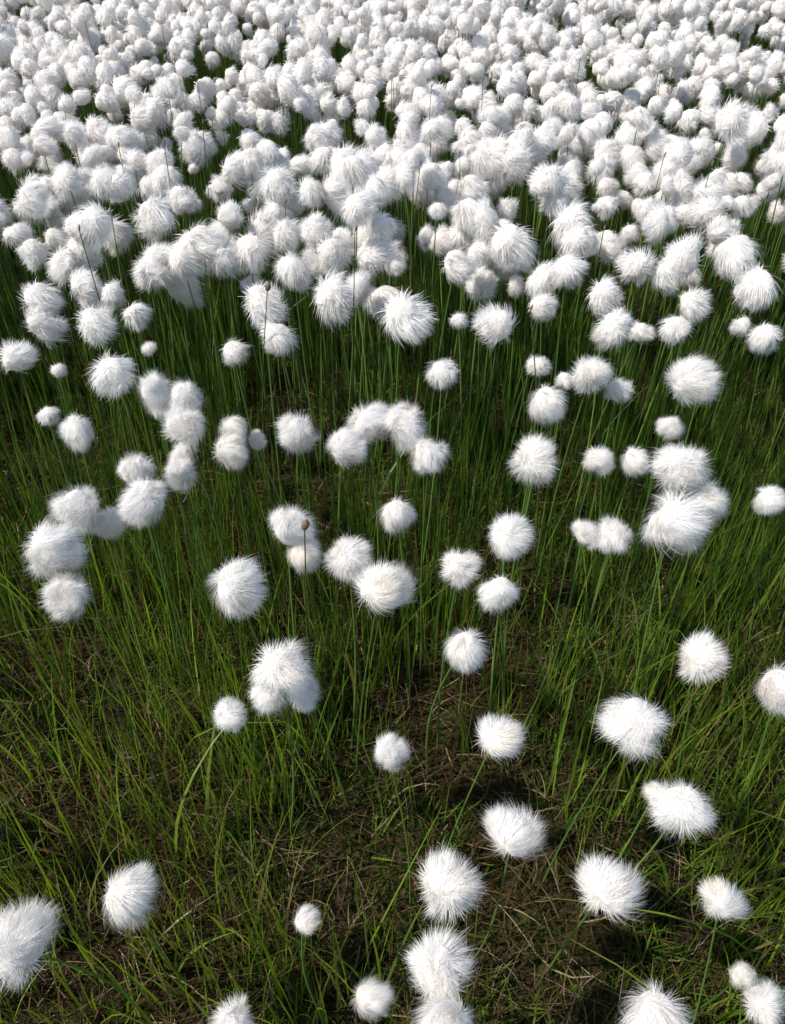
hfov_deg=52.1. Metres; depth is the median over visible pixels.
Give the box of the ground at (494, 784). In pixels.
[0,24,784,1023]
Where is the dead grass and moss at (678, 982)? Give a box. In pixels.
[0,264,784,1023]
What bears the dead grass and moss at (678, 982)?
on the ground at (494, 784)
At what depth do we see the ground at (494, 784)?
1.00 m
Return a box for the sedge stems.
[5,0,713,778]
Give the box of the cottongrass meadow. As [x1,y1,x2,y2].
[0,0,784,1023]
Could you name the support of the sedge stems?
on the ground at (494, 784)

